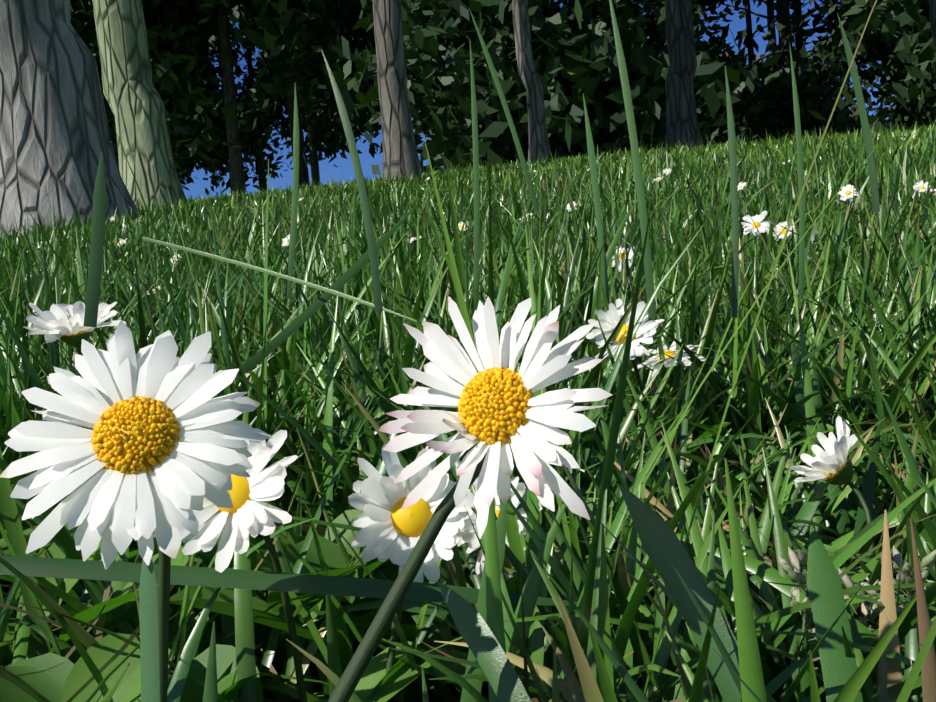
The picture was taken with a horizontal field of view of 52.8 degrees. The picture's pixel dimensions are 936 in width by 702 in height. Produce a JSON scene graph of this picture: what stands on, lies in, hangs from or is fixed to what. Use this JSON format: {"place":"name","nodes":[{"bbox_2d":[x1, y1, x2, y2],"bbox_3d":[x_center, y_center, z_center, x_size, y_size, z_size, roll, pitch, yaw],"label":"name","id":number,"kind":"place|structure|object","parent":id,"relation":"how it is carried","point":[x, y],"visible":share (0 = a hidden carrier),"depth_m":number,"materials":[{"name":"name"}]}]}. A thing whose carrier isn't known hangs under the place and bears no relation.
{"place":"outdoors","nodes":[
{"label":"outdoors","id":0,"kind":"place"},
{"bbox_2d":[0,0,935,701],"bbox_3d":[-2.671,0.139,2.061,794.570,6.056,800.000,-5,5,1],"label":"ground","id":1,"kind":"structure","parent":0,"point":[314,674],"depth_m":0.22,"materials":[{"name":"green plant"}]},
{"bbox_2d":[0,0,138,240],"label":"tree","id":2,"kind":"object","parent":1,"relation":"on","point":[55,139],"visible":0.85,"depth_m":4.73,"materials":[{"name":"grey plant"}]},
{"bbox_2d":[92,0,186,208],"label":"tree","id":3,"kind":"object","parent":1,"relation":"on","point":[134,99],"visible":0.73,"depth_m":7.44,"materials":[{"name":"green plant"}]},
{"bbox_2d":[97,8,256,182],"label":"tree","id":4,"kind":"object","parent":1,"relation":"on","point":[196,117],"visible":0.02,"depth_m":41.81,"materials":[{"name":"green plant"}]},
{"bbox_2d":[107,55,258,196],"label":"tree","id":5,"kind":"object","parent":1,"relation":"on","point":[198,167],"visible":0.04,"depth_m":49.93,"materials":[{"name":"green plant"}]},
{"bbox_2d":[70,0,298,173],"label":"tree","id":6,"kind":"object","parent":1,"relation":"on","point":[165,67],"visible":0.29,"depth_m":28.57,"materials":[{"name":"green plant"}]},
{"bbox_2d":[144,0,355,194],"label":"tree","id":7,"kind":"object","parent":1,"relation":"on","point":[262,20],"visible":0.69,"depth_m":29.16,"materials":[{"name":"green plant"}]},
{"bbox_2d":[162,15,346,188],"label":"tree","id":8,"kind":"object","parent":1,"relation":"on","point":[249,145],"visible":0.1,"depth_m":47.08,"materials":[{"name":"green plant"}]},
{"bbox_2d":[181,18,337,192],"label":"tree","id":9,"kind":"object","parent":1,"relation":"on","point":[261,167],"visible":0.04,"depth_m":50.46,"materials":[{"name":"green plant"}]},
{"bbox_2d":[170,2,423,185],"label":"tree","id":10,"kind":"object","parent":1,"relation":"on","point":[325,131],"visible":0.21,"depth_m":42.50,"materials":[{"name":"green plant"}]},
{"bbox_2d":[142,0,454,188],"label":"tree","id":11,"kind":"object","parent":1,"relation":"on","point":[344,23],"visible":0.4,"depth_m":33.75,"materials":[{"name":"green plant"}]},
{"bbox_2d":[372,0,422,181],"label":"tree","id":12,"kind":"object","parent":1,"relation":"on","point":[397,127],"visible":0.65,"depth_m":7.83,"materials":[{"name":"grey plant"}]},
{"bbox_2d":[265,7,560,168],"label":"tree","id":13,"kind":"object","parent":1,"relation":"on","point":[372,43],"depth_m":42.85,"materials":[{"name":"green plant"}]},
{"bbox_2d":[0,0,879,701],"bbox_3d":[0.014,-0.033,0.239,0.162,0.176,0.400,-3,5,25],"label":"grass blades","id":14,"kind":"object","parent":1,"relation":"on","point":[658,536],"visible":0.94,"depth_m":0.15,"materials":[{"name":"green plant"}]},
{"bbox_2d":[0,391,929,701],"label":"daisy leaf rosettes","id":15,"kind":"object","parent":1,"relation":"on","point":[50,675],"visible":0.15,"depth_m":0.19,"materials":[{"name":"green plant"}]},
{"bbox_2d":[0,321,272,701],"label":"daisy","id":16,"kind":"object","parent":15,"relation":"on","point":[162,444],"visible":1,"depth_m":0.09,"materials":[{"name":"white plant"}]},
{"bbox_2d":[328,296,611,701],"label":"daisy","id":17,"kind":"object","parent":1,"relation":"on","point":[497,404],"visible":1,"depth_m":0.10,"materials":[{"name":"white plant"}]},
{"bbox_2d":[24,168,935,701],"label":"daisies","id":18,"kind":"object","parent":1,"relation":"on","point":[392,530],"visible":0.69,"depth_m":0.16,"materials":[{"name":"white plant"}]},
{"bbox_2d":[360,0,665,173],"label":"tree","id":19,"kind":"object","parent":1,"relation":"on","point":[504,148],"visible":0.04,"depth_m":24.07,"materials":[{"name":"green plant"}]},
{"bbox_2d":[512,0,549,163],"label":"tree","id":20,"kind":"object","parent":1,"relation":"on","point":[537,126],"visible":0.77,"depth_m":9.83,"materials":[{"name":"grey plant"}]},
{"bbox_2d":[318,0,781,174],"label":"tree","id":21,"kind":"object","parent":1,"relation":"on","point":[568,44],"visible":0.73,"depth_m":20.73,"materials":[{"name":"green plant"}]},
{"bbox_2d":[562,0,723,153],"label":"tree","id":22,"kind":"object","parent":1,"relation":"on","point":[697,98],"depth_m":35.49,"materials":[{"name":"green plant"}]},
{"bbox_2d":[664,0,702,149],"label":"tree","id":23,"kind":"object","parent":1,"relation":"on","point":[682,126],"visible":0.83,"depth_m":10.70,"materials":[{"name":"grey plant"}]},
{"bbox_2d":[599,0,934,142],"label":"tree","id":24,"kind":"object","parent":1,"relation":"on","point":[849,11],"visible":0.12,"depth_m":32.27,"materials":[{"name":"green plant"}]},
{"bbox_2d":[692,0,864,144],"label":"tree","id":25,"kind":"object","parent":1,"relation":"on","point":[748,41],"depth_m":36.20,"materials":[{"name":"green plant"}]},
{"bbox_2d":[641,0,916,148],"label":"tree","id":26,"kind":"object","parent":1,"relation":"on","point":[762,122],"visible":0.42,"depth_m":31.01,"materials":[{"name":"green plant"}]},
{"bbox_2d":[708,0,913,138],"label":"tree","id":27,"kind":"object","parent":1,"relation":"on","point":[797,41],"depth_m":36.60,"materials":[{"name":"green plant"}]},
{"bbox_2d":[763,545,935,701],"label":"flowers","id":28,"kind":"object","parent":1,"relation":"on","point":[871,610],"visible":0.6,"depth_m":0.14,"materials":[{"name":"white plant"}]},
{"bbox_2d":[783,0,935,132],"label":"tree","id":29,"kind":"object","parent":1,"relation":"on","point":[921,71],"visible":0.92,"depth_m":23.68,"materials":[{"name":"green plant"}]},
{"bbox_2d":[838,4,934,131],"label":"tree","id":30,"kind":"object","parent":1,"relation":"on","point":[886,100],"visible":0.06,"depth_m":46.86,"materials":[{"name":"green plant"}]},
{"bbox_2d":[882,79,935,124],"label":"tree","id":31,"kind":"object","parent":1,"relation":"on","point":[928,107],"visible":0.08,"depth_m":44.90,"materials":[{"name":"green plant"}]},
{"bbox_2d":[888,14,935,123],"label":"tree","id":32,"kind":"object","parent":1,"relation":"on","point":[892,70],"visible":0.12,"depth_m":34.83,"materials":[{"name":"green plant"}]},
{"bbox_2d":[929,0,935,126],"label":"tree","id":33,"kind":"object","parent":1,"relation":"on","point":[932,7],"visible":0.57,"depth_m":9.23,"materials":[{"name":"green plant"}]},
{"bbox_2d":[119,160,857,295],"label":"daisies","id":34,"kind":"object","parent":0,"point":[849,189],"depth_m":1.31,"materials":[{"name":"white plant"}]},
{"bbox_2d":[111,0,907,199],"label":"sky","id":35,"kind":"structure","parent":0,"point":[366,160],"materials":[{"name":"blue"}]}
]}

